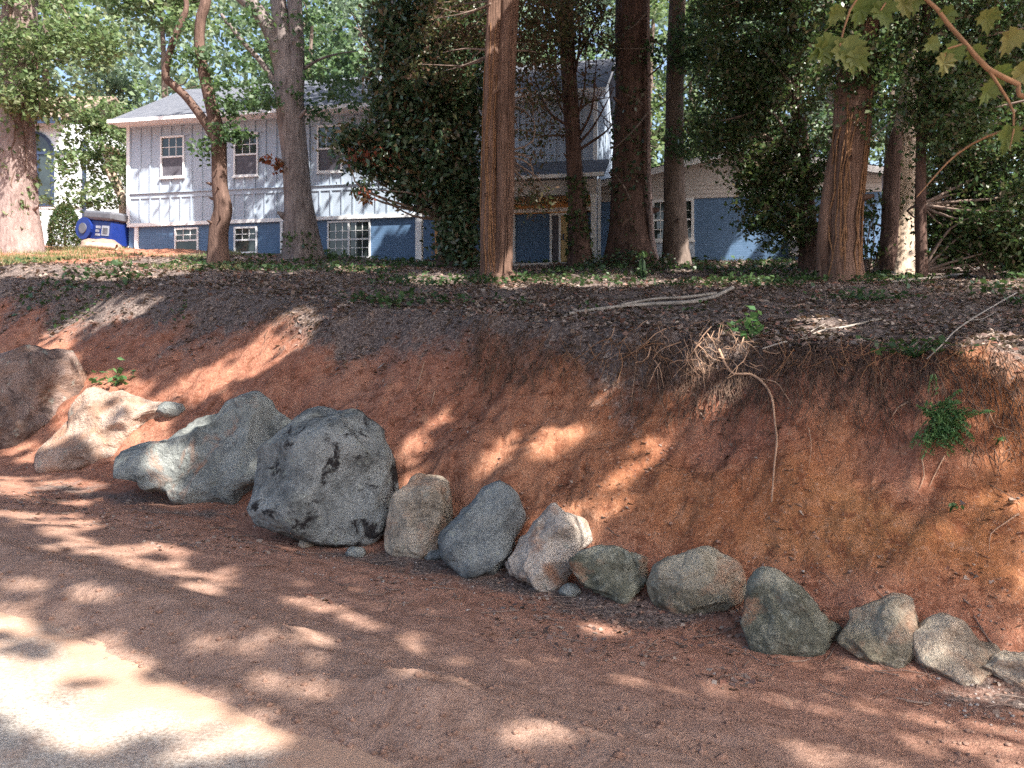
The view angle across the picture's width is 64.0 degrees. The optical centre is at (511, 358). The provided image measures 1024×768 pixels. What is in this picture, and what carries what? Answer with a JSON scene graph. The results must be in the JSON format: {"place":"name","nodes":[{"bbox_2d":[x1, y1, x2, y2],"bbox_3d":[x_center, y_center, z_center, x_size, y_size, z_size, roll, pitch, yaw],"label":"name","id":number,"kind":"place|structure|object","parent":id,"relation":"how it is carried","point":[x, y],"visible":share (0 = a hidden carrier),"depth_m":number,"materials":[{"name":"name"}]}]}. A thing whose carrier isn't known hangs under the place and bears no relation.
{"place":"outdoors","nodes":[
{"label":"outdoors","id":0,"kind":"place"},
{"bbox_2d":[0,612,400,767],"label":"road","id":1,"kind":"structure","parent":0,"point":[67,700],"depth_m":3.54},
{"bbox_2d":[0,0,1016,248],"label":"sky","id":2,"kind":"structure","parent":0,"point":[61,72],"materials":[{"name":"white"}]},
{"bbox_2d":[0,245,1023,767],"bbox_3d":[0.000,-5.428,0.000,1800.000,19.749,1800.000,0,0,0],"label":"ground","id":3,"kind":"structure","parent":0,"point":[860,507],"depth_m":5.93,"materials":[{"name":"red soil"}]},
{"bbox_2d":[0,345,86,448],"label":"boulder","id":4,"kind":"object","parent":3,"relation":"on","point":[39,385],"visible":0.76,"depth_m":10.50,"materials":[{"name":"grey stone"}]},
{"bbox_2d":[38,64,59,82],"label":"deciduous tree","id":5,"kind":"object","parent":3,"relation":"on","point":[45,72],"visible":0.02,"depth_m":43.00,"materials":[{"name":"green plant"}]},
{"bbox_2d":[46,203,80,246],"bbox_3d":[-17.185,-5.088,31.494,1.326,1.792,1.302,0,0,31],"label":"conifer shrub","id":6,"kind":"object","parent":3,"relation":"on","point":[55,219],"visible":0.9,"depth_m":31.19,"materials":[{"name":"green plant"}]},
{"bbox_2d":[0,0,143,253],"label":"deciduous tree","id":7,"kind":"object","parent":3,"relation":"on","point":[22,88],"visible":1,"depth_m":23.40,"materials":[{"name":"green plant"}]},
{"bbox_2d":[35,96,128,247],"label":"stucco house","id":8,"kind":"structure","parent":3,"relation":"on","point":[46,139],"depth_m":38.00,"materials":[{"name":"white paint"}]},
{"bbox_2d":[35,131,66,205],"bbox_3d":[-21.848,-8.806,37.960,2.980,3.508,0.080,0,0,0],"label":"arched window","id":9,"kind":"structure","parent":8,"relation":"in","point":[45,143],"depth_m":37.98,"materials":[{"name":"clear glass"}]},
{"bbox_2d":[0,0,164,93],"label":"deciduous tree","id":10,"kind":"object","parent":3,"relation":"on","point":[132,11],"visible":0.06,"depth_m":44.22,"materials":[{"name":"green plant"}]},
{"bbox_2d":[39,85,137,247],"bbox_3d":[-17.007,-7.774,33.278,4.726,6.781,3.118,0,0,0],"label":"tree","id":11,"kind":"object","parent":3,"relation":"on","point":[97,125],"visible":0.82,"depth_m":33.03,"materials":[{"name":"green plant"}]},
{"bbox_2d":[34,387,161,472],"bbox_3d":[-4.785,0.848,9.802,1.579,1.009,0.899,0,0,0],"label":"boulder","id":12,"kind":"object","parent":3,"relation":"on","point":[100,424],"visible":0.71,"depth_m":9.62,"materials":[{"name":"stone"}]},
{"bbox_2d":[40,44,161,111],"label":"deciduous tree","id":13,"kind":"object","parent":3,"relation":"on","point":[123,80],"visible":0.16,"depth_m":49.47,"materials":[{"name":"green plant"}]},
{"bbox_2d":[79,238,122,248],"bbox_3d":[-14.263,-3.799,28.407,1.492,0.718,0.998,0,0,0],"label":"dirt mound","id":14,"kind":"object","parent":3,"relation":"on","point":[102,240],"visible":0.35,"depth_m":28.15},
{"bbox_2d":[85,242,117,250],"bbox_3d":[-13.617,-3.718,27.199,1.003,0.291,0.217,0,0,0],"label":"log","id":15,"kind":"object","parent":3,"relation":"on","point":[103,246],"visible":0.88,"depth_m":27.11,"materials":[{"name":"white wood"}]},
{"bbox_2d":[75,210,128,246],"bbox_3d":[-14.971,-4.763,30.153,1.881,1.350,1.058,0,0,24],"label":"recycling cart","id":16,"kind":"object","parent":3,"relation":"on","point":[92,224],"visible":0.87,"depth_m":29.78,"materials":[{"name":"blue plastic"}]},
{"bbox_2d":[89,357,135,385],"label":"seedling","id":17,"kind":"object","parent":3,"relation":"on","point":[116,381],"visible":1,"depth_m":10.68,"materials":[{"name":"green plant"}]},
{"bbox_2d":[0,244,243,269],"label":"grass","id":18,"kind":"structure","parent":3,"relation":"on","point":[53,258],"depth_m":22.07,"materials":[{"name":"plant"}]},
{"bbox_2d":[100,0,233,174],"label":"deciduous tree","id":19,"kind":"object","parent":3,"relation":"on","point":[159,6],"visible":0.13,"depth_m":44.64,"materials":[{"name":"green plant"}]},
{"bbox_2d":[156,401,184,417],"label":"stone","id":20,"kind":"object","parent":3,"relation":"on","point":[166,409],"visible":0.98,"depth_m":9.71,"materials":[{"name":"grey stone"}]},
{"bbox_2d":[113,391,291,504],"bbox_3d":[-3.191,0.937,8.468,1.851,1.194,1.056,0,0,0],"label":"boulder","id":21,"kind":"object","parent":3,"relation":"on","point":[211,458],"visible":0.9,"depth_m":8.14,"materials":[{"name":"grey stone"}]},
{"bbox_2d":[153,0,284,264],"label":"crooked tree","id":22,"kind":"object","parent":3,"relation":"on","point":[218,133],"visible":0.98,"depth_m":20.72,"materials":[{"name":"green plant"}]},
{"bbox_2d":[191,72,267,86],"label":"deciduous tree","id":23,"kind":"object","parent":3,"relation":"on","point":[236,80],"depth_m":51.30,"materials":[{"name":"green plant"}]},
{"bbox_2d":[201,0,370,259],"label":"oak tree","id":24,"kind":"object","parent":3,"relation":"on","point":[282,28],"visible":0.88,"depth_m":25.19,"materials":[{"name":"green plant"}]},
{"bbox_2d":[222,0,373,84],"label":"deciduous tree","id":25,"kind":"object","parent":3,"relation":"on","point":[348,24],"visible":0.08,"depth_m":45.91,"materials":[{"name":"green plant"}]},
{"bbox_2d":[298,540,313,547],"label":"stone","id":26,"kind":"object","parent":3,"relation":"on","point":[302,544],"visible":0.67,"depth_m":6.93,"materials":[{"name":"stone"}]},
{"bbox_2d":[246,406,398,546],"bbox_3d":[-1.687,1.053,7.315,1.388,1.213,1.081,0,0,0],"label":"boulder","id":27,"kind":"object","parent":3,"relation":"on","point":[325,476],"visible":0.94,"depth_m":6.98,"materials":[{"name":"grey stone"}]},
{"bbox_2d":[315,247,361,258],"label":"seedling","id":28,"kind":"object","parent":3,"relation":"on","point":[333,254],"visible":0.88,"depth_m":25.18,"materials":[{"name":"green plant"}]},
{"bbox_2d":[304,0,385,78],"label":"deciduous tree","id":29,"kind":"object","parent":3,"relation":"on","point":[350,7],"visible":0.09,"depth_m":49.63,"materials":[{"name":"green plant"}]},
{"bbox_2d":[345,546,365,556],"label":"stone","id":30,"kind":"object","parent":3,"relation":"on","point":[353,551],"visible":0.95,"depth_m":6.69,"materials":[{"name":"grey stone"}]},
{"bbox_2d":[306,0,486,267],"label":"magnolia tree","id":31,"kind":"object","parent":3,"relation":"on","point":[387,153],"visible":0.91,"depth_m":21.08,"materials":[{"name":"green plant"}]},
{"bbox_2d":[384,473,453,558],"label":"boulder","id":32,"kind":"object","parent":3,"relation":"on","point":[420,515],"visible":0.88,"depth_m":6.74,"materials":[{"name":"grey stone"}]},
{"bbox_2d":[424,548,440,560],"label":"stone","id":33,"kind":"object","parent":3,"relation":"on","point":[434,555],"visible":0.54,"depth_m":6.58,"materials":[{"name":"grey stone"}]},
{"bbox_2d":[438,480,525,577],"bbox_3d":[-0.236,1.337,6.502,0.610,0.706,0.680,0,0,30],"label":"boulder","id":34,"kind":"object","parent":3,"relation":"on","point":[478,534],"visible":0.98,"depth_m":6.31,"materials":[{"name":"grey stone"}]},
{"bbox_2d":[107,58,883,265],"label":"split level house","id":35,"kind":"structure","parent":3,"relation":"on","point":[169,204],"depth_m":28.38,"materials":[{"name":"white paint"}]},
{"bbox_2d":[159,135,184,179],"bbox_3d":[-12.279,-7.265,29.604,1.017,1.554,0.115,0,0,12],"label":"window","id":36,"kind":"structure","parent":35,"relation":"in","point":[172,148],"depth_m":29.63,"materials":[{"name":"white glass"}]},
{"bbox_2d":[174,227,198,249],"bbox_3d":[-11.744,-4.230,29.545,1.010,0.978,0.115,0,0,12],"label":"window","id":37,"kind":"structure","parent":35,"relation":"in","point":[184,238],"depth_m":29.57,"materials":[{"name":"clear glass"}]},
{"bbox_2d":[232,132,258,177],"bbox_3d":[-9.432,-7.204,29.023,1.004,1.582,0.115,0,0,12],"label":"window","id":38,"kind":"structure","parent":35,"relation":"in","point":[245,160],"depth_m":29.04,"materials":[{"name":"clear glass"}]},
{"bbox_2d":[234,226,257,252],"bbox_3d":[-9.461,-4.181,29.080,0.964,1.000,0.115,0,0,12],"label":"window","id":39,"kind":"structure","parent":35,"relation":"in","point":[246,240],"depth_m":29.09,"materials":[{"name":"clear glass"}]},
{"bbox_2d":[316,124,342,173],"bbox_3d":[-6.323,-7.251,28.389,0.987,1.676,0.115,0,0,12],"label":"window","id":40,"kind":"structure","parent":35,"relation":"in","point":[322,168],"depth_m":28.43,"materials":[{"name":"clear glass"}]},
{"bbox_2d":[327,220,370,257],"bbox_3d":[-5.639,-4.088,28.300,1.637,1.352,0.115,0,0,12],"label":"window","id":41,"kind":"structure","parent":35,"relation":"in","point":[342,235],"depth_m":28.30,"materials":[{"name":"white glass"}]},
{"bbox_2d":[550,213,567,261],"bbox_3d":[1.836,-3.837,26.750,1.212,1.834,0.105,0,0,12],"label":"front door","id":42,"kind":"structure","parent":35,"relation":"in","point":[558,225],"depth_m":26.82,"materials":[{"name":"white wood"}]},
{"bbox_2d":[652,198,694,242],"bbox_3d":[5.087,-4.364,25.938,1.386,1.388,0.115,0,0,12],"label":"window","id":43,"kind":"structure","parent":35,"relation":"in","point":[658,217],"depth_m":26.00,"materials":[{"name":"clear glass"}]},
{"bbox_2d":[398,0,601,287],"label":"cedar tree","id":44,"kind":"object","parent":3,"relation":"on","point":[500,37],"visible":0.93,"depth_m":18.38,"materials":[{"name":"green plant"}]},
{"bbox_2d":[462,9,552,66],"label":"deciduous tree","id":45,"kind":"object","parent":3,"relation":"on","point":[521,61],"depth_m":49.60,"materials":[{"name":"green plant"}]},
{"bbox_2d":[0,0,1020,250],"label":"distant woods","id":46,"kind":"object","parent":3,"relation":"on","point":[154,64],"depth_m":67.79,"materials":[{"name":"green plant"}]},
{"bbox_2d":[0,307,1023,767],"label":"clay clods","id":47,"kind":"object","parent":3,"relation":"on","point":[516,731],"visible":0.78,"depth_m":4.07,"materials":[{"name":"brown soil"}]},
{"bbox_2d":[0,321,1023,719],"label":"fallen leaves","id":48,"kind":"object","parent":3,"relation":"on","point":[752,681],"visible":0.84,"depth_m":5.51,"materials":[{"name":"brown plant"}]},
{"bbox_2d":[0,264,1023,706],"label":"twigs","id":49,"kind":"object","parent":3,"relation":"on","point":[526,520],"visible":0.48,"depth_m":5.88,"materials":[{"name":"brown wood"}]},
{"bbox_2d":[0,250,1023,428],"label":"leaf litter","id":50,"kind":"object","parent":3,"relation":"on","point":[777,323],"visible":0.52,"depth_m":11.78,"materials":[{"name":"brown plant"}]},
{"bbox_2d":[0,251,1023,331],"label":"ground cover","id":51,"kind":"object","parent":3,"relation":"on","point":[767,279],"visible":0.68,"depth_m":16.59,"materials":[{"name":"green plant"}]},
{"bbox_2d":[6,455,1023,732],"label":"gravel","id":52,"kind":"structure","parent":3,"relation":"on","point":[580,599],"depth_m":5.67,"materials":[{"name":"gravel"}]},
{"bbox_2d":[54,276,1023,507],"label":"rim rootlets","id":53,"kind":"object","parent":3,"relation":"on","point":[831,383],"visible":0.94,"depth_m":6.76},
{"bbox_2d":[504,503,592,591],"bbox_3d":[0.298,1.409,6.218,0.594,0.638,0.477,0,0,-43],"label":"boulder","id":54,"kind":"object","parent":3,"relation":"on","point":[554,539],"visible":0.91,"depth_m":6.07,"materials":[{"name":"grey stone"}]},
{"bbox_2d":[558,583,580,597],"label":"stone","id":55,"kind":"object","parent":3,"relation":"on","point":[570,589],"visible":0.98,"depth_m":5.89,"materials":[{"name":"grey stone"}]},
{"bbox_2d":[518,0,638,265],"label":"ivy clad tree","id":56,"kind":"object","parent":3,"relation":"on","point":[579,230],"visible":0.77,"depth_m":23.72,"materials":[{"name":"green plant"}]},
{"bbox_2d":[543,46,663,166],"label":"deciduous tree","id":57,"kind":"object","parent":3,"relation":"on","point":[593,58],"depth_m":54.47,"materials":[{"name":"green plant"}]},
{"bbox_2d":[568,544,648,603],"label":"boulder","id":58,"kind":"object","parent":3,"relation":"on","point":[618,574],"visible":1,"depth_m":5.81,"materials":[{"name":"grey stone"}]},
{"bbox_2d":[525,326,694,393],"bbox_3d":[0.874,-0.006,7.620,1.774,0.648,0.502,0,0,32],"label":"root fringe","id":59,"kind":"object","parent":3,"relation":"on","point":[642,346],"visible":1,"depth_m":7.66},
{"bbox_2d":[577,0,675,267],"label":"dark trunk tree","id":60,"kind":"object","parent":3,"relation":"on","point":[631,235],"visible":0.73,"depth_m":23.54,"materials":[{"name":"brown plant"}]},
{"bbox_2d":[630,348,637,406],"bbox_3d":[1.112,0.176,7.458,0.015,0.541,0.284,0,0,20],"label":"bank root","id":61,"kind":"object","parent":3,"relation":"on","point":[634,374],"visible":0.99,"depth_m":7.45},
{"bbox_2d":[634,251,650,279],"bbox_3d":[2.812,-1.997,17.644,0.351,0.655,0.466,0,0,-24],"label":"sapling","id":62,"kind":"object","parent":3,"relation":"on","point":[642,273],"visible":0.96,"depth_m":17.63,"materials":[{"name":"green plant"}]},
{"bbox_2d":[567,286,734,314],"bbox_3d":[2.258,-0.857,11.670,0.580,0.664,4.518,0,0,44],"label":"fallen branch","id":63,"kind":"object","parent":3,"relation":"on","point":[683,302],"visible":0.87,"depth_m":11.48,"materials":[{"name":"wood"}]},
{"bbox_2d":[586,0,743,167],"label":"deciduous tree","id":64,"kind":"object","parent":3,"relation":"on","point":[655,6],"visible":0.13,"depth_m":46.31,"materials":[{"name":"green plant"}]},
{"bbox_2d":[602,316,783,390],"bbox_3d":[1.675,-0.080,7.992,1.568,0.763,2.246,0,0,8],"label":"root tangle","id":65,"kind":"object","parent":3,"relation":"on","point":[706,353],"visible":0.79,"depth_m":7.22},
{"bbox_2d":[654,0,733,159],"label":"deciduous tree","id":66,"kind":"object","parent":3,"relation":"on","point":[688,78],"visible":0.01,"depth_m":50.73,"materials":[{"name":"green plant"}]},
{"bbox_2d":[646,545,745,614],"bbox_3d":[1.291,1.553,5.666,0.591,0.488,0.451,0,0,-23],"label":"boulder","id":67,"kind":"object","parent":3,"relation":"on","point":[703,579],"visible":0.96,"depth_m":5.57,"materials":[{"name":"grey stone"}]},
{"bbox_2d":[633,0,764,264],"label":"grey trunk tree","id":68,"kind":"object","parent":3,"relation":"on","point":[675,237],"visible":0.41,"depth_m":23.97,"materials":[{"name":"green plant"}]},
{"bbox_2d":[652,2,832,163],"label":"deciduous tree","id":69,"kind":"object","parent":3,"relation":"on","point":[819,131],"visible":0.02,"depth_m":44.09,"materials":[{"name":"green plant"}]},
{"bbox_2d":[730,305,769,339],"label":"seedling","id":70,"kind":"object","parent":3,"relation":"on","point":[751,330],"visible":0.96,"depth_m":7.20,"materials":[{"name":"green plant"}]},
{"bbox_2d":[717,349,793,501],"bbox_3d":[2.044,0.488,6.641,0.374,1.149,1.179,0,0,-5],"label":"hanging root","id":71,"kind":"object","parent":3,"relation":"hanging from","point":[756,377],"visible":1,"depth_m":6.64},
{"bbox_2d":[669,0,871,270],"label":"holly tree","id":72,"kind":"object","parent":3,"relation":"on","point":[770,164],"visible":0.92,"depth_m":19.05,"materials":[{"name":"green plant"}]},
{"bbox_2d":[740,566,841,656],"bbox_3d":[1.751,1.603,5.193,0.647,0.550,0.428,0,0,0],"label":"boulder","id":73,"kind":"object","parent":3,"relation":"on","point":[783,614],"visible":0.89,"depth_m":5.06,"materials":[{"name":"grey stone"}]},
{"bbox_2d":[762,318,880,348],"bbox_3d":[2.936,-0.254,7.903,0.362,0.354,2.461,0,0,44],"label":"fallen branch","id":74,"kind":"object","parent":3,"relation":"on","point":[860,323],"visible":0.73,"depth_m":8.29,"materials":[{"name":"brown wood"}]},
{"bbox_2d":[727,0,944,208],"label":"deciduous tree","id":75,"kind":"object","parent":3,"relation":"on","point":[830,113],"visible":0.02,"depth_m":42.38,"materials":[{"name":"green plant"}]},
{"bbox_2d":[771,0,936,281],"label":"vine wrapped tree","id":76,"kind":"object","parent":3,"relation":"on","point":[839,245],"visible":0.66,"depth_m":15.66,"materials":[{"name":"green plant"}]},
{"bbox_2d":[803,275,934,300],"bbox_3d":[5.043,-0.982,11.878,1.853,0.337,1.722,0,0,0],"label":"ground cover","id":77,"kind":"object","parent":3,"relation":"on","point":[859,294],"visible":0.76,"depth_m":11.72,"materials":[{"name":"green plant"}]},
{"bbox_2d":[763,336,989,391],"bbox_3d":[3.060,0.014,7.105,1.673,0.500,1.978,0,0,21],"label":"root fringe","id":78,"kind":"object","parent":3,"relation":"on","point":[875,362],"visible":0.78,"depth_m":6.36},
{"bbox_2d":[837,592,918,668],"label":"boulder","id":79,"kind":"object","parent":3,"relation":"on","point":[882,629],"visible":0.91,"depth_m":4.92,"materials":[{"name":"grey stone"}]},
{"bbox_2d":[860,188,895,273],"bbox_3d":[7.974,-2.919,18.464,1.233,2.097,1.032,0,0,-21],"label":"brush pile","id":80,"kind":"object","parent":3,"relation":"on","point":[870,214],"visible":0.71,"depth_m":18.36,"materials":[{"name":"green plant"}]},
{"bbox_2d":[872,14,918,274],"bbox_3d":[8.680,-4.818,18.688,1.152,6.198,1.219,0,0,-44],"label":"trunk","id":81,"kind":"object","parent":3,"relation":"on","point":[896,194],"visible":0.53,"depth_m":18.29,"materials":[{"name":"brown wood"}]},
{"bbox_2d":[808,0,990,234],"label":"deciduous tree","id":82,"kind":"object","parent":3,"relation":"on","point":[880,140],"visible":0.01,"depth_m":47.48,"materials":[{"name":"green plant"}]},
{"bbox_2d":[807,0,1023,196],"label":"maple tree","id":83,"kind":"object","parent":3,"relation":"on","point":[851,52],"visible":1,"depth_m":3.00,"materials":[{"name":"green plant"}]},
{"bbox_2d":[919,459,924,488],"bbox_3d":[2.906,0.816,5.803,0.031,0.210,0.150,0,0,32],"label":"bank root","id":84,"kind":"object","parent":3,"relation":"on","point":[923,472],"visible":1,"depth_m":5.81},
{"bbox_2d":[855,334,995,357],"bbox_3d":[3.145,-0.098,6.280,0.843,0.192,0.719,0,0,0],"label":"ground cover","id":85,"kind":"object","parent":3,"relation":"on","point":[909,349],"visible":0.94,"depth_m":6.28,"materials":[{"name":"green plant"}]},
{"bbox_2d":[891,267,979,282],"bbox_3d":[9.226,-1.816,17.040,0.356,0.983,7.407,0,0,42],"label":"fallen branch","id":86,"kind":"object","parent":3,"relation":"on","point":[937,277],"visible":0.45,"depth_m":15.34,"materials":[{"name":"brown wood"}]},
{"bbox_2d":[929,455,944,486],"bbox_3d":[3.014,0.797,5.810,0.177,0.212,0.012,0,0,-27],"label":"bank root","id":87,"kind":"object","parent":3,"relation":"on","point":[937,469],"visible":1,"depth_m":5.81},
{"bbox_2d":[872,0,1023,215],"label":"deciduous tree","id":88,"kind":"object","parent":3,"relation":"on","point":[882,124],"visible":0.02,"depth_m":41.84,"materials":[{"name":"green plant"}]},
{"bbox_2d":[876,0,1023,277],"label":"privet tree","id":89,"kind":"object","parent":3,"relation":"on","point":[972,209],"visible":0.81,"depth_m":15.36,"materials":[{"name":"green plant"}]},
{"bbox_2d":[909,374,994,458],"bbox_3d":[3.124,0.454,5.835,0.601,0.697,0.224,0,0,0],"label":"fern plant","id":90,"kind":"object","parent":3,"relation":"on","point":[945,422],"visible":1,"depth_m":5.83,"materials":[{"name":"green plant"}]},
{"bbox_2d":[948,502,963,511],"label":"seedling","id":91,"kind":"object","parent":3,"relation":"on","point":[951,505],"visible":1,"depth_m":5.49,"materials":[{"name":"green plant"}]},
{"bbox_2d":[913,612,1000,685],"bbox_3d":[2.618,1.712,4.817,0.498,0.376,0.369,0,0,21],"label":"boulder","id":92,"kind":"object","parent":3,"relation":"on","point":[952,648],"visible":0.9,"depth_m":4.80,"materials":[{"name":"grey stone"}]},
{"bbox_2d":[909,212,1023,278],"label":"shrub","id":93,"kind":"object","parent":3,"relation":"on","point":[954,255],"visible":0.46,"depth_m":15.69,"materials":[{"name":"green plant"}]},
{"bbox_2d":[926,292,1017,358],"bbox_3d":[5.073,-0.465,8.851,0.227,0.943,6.703,0,0,35],"label":"fallen branch","id":94,"kind":"object","parent":3,"relation":"on","point":[973,319],"visible":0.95,"depth_m":8.17,"materials":[{"name":"brown wood"}]},
{"bbox_2d":[964,4,1022,215],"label":"deciduous tree","id":95,"kind":"object","parent":3,"relation":"on","point":[1004,115],"depth_m":44.74,"materials":[{"name":"green plant"}]},
{"bbox_2d":[993,437,1004,444],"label":"seedling","id":96,"kind":"object","parent":3,"relation":"on","point":[999,439],"visible":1,"depth_m":5.75,"materials":[{"name":"green plant"}]},
{"bbox_2d":[988,412,1016,433],"bbox_3d":[3.496,0.456,5.836,0.196,0.164,0.043,0,0,40],"label":"bank root","id":97,"kind":"object","parent":3,"relation":"on","point":[995,425],"visible":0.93,"depth_m":5.85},
{"bbox_2d":[982,650,1023,690],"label":"boulder","id":98,"kind":"object","parent":3,"relation":"on","point":[1006,666],"visible":1,"depth_m":4.66,"materials":[{"name":"grey stone"}]},
{"bbox_2d":[989,513,1019,550],"bbox_3d":[3.214,1.131,5.376,0.279,0.228,0.046,0,0,-21],"label":"bank root","id":99,"kind":"object","parent":3,"relation":"on","point":[1000,526],"visible":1,"depth_m":5.38,"materials":[{"name":"beige wood"}]}
]}

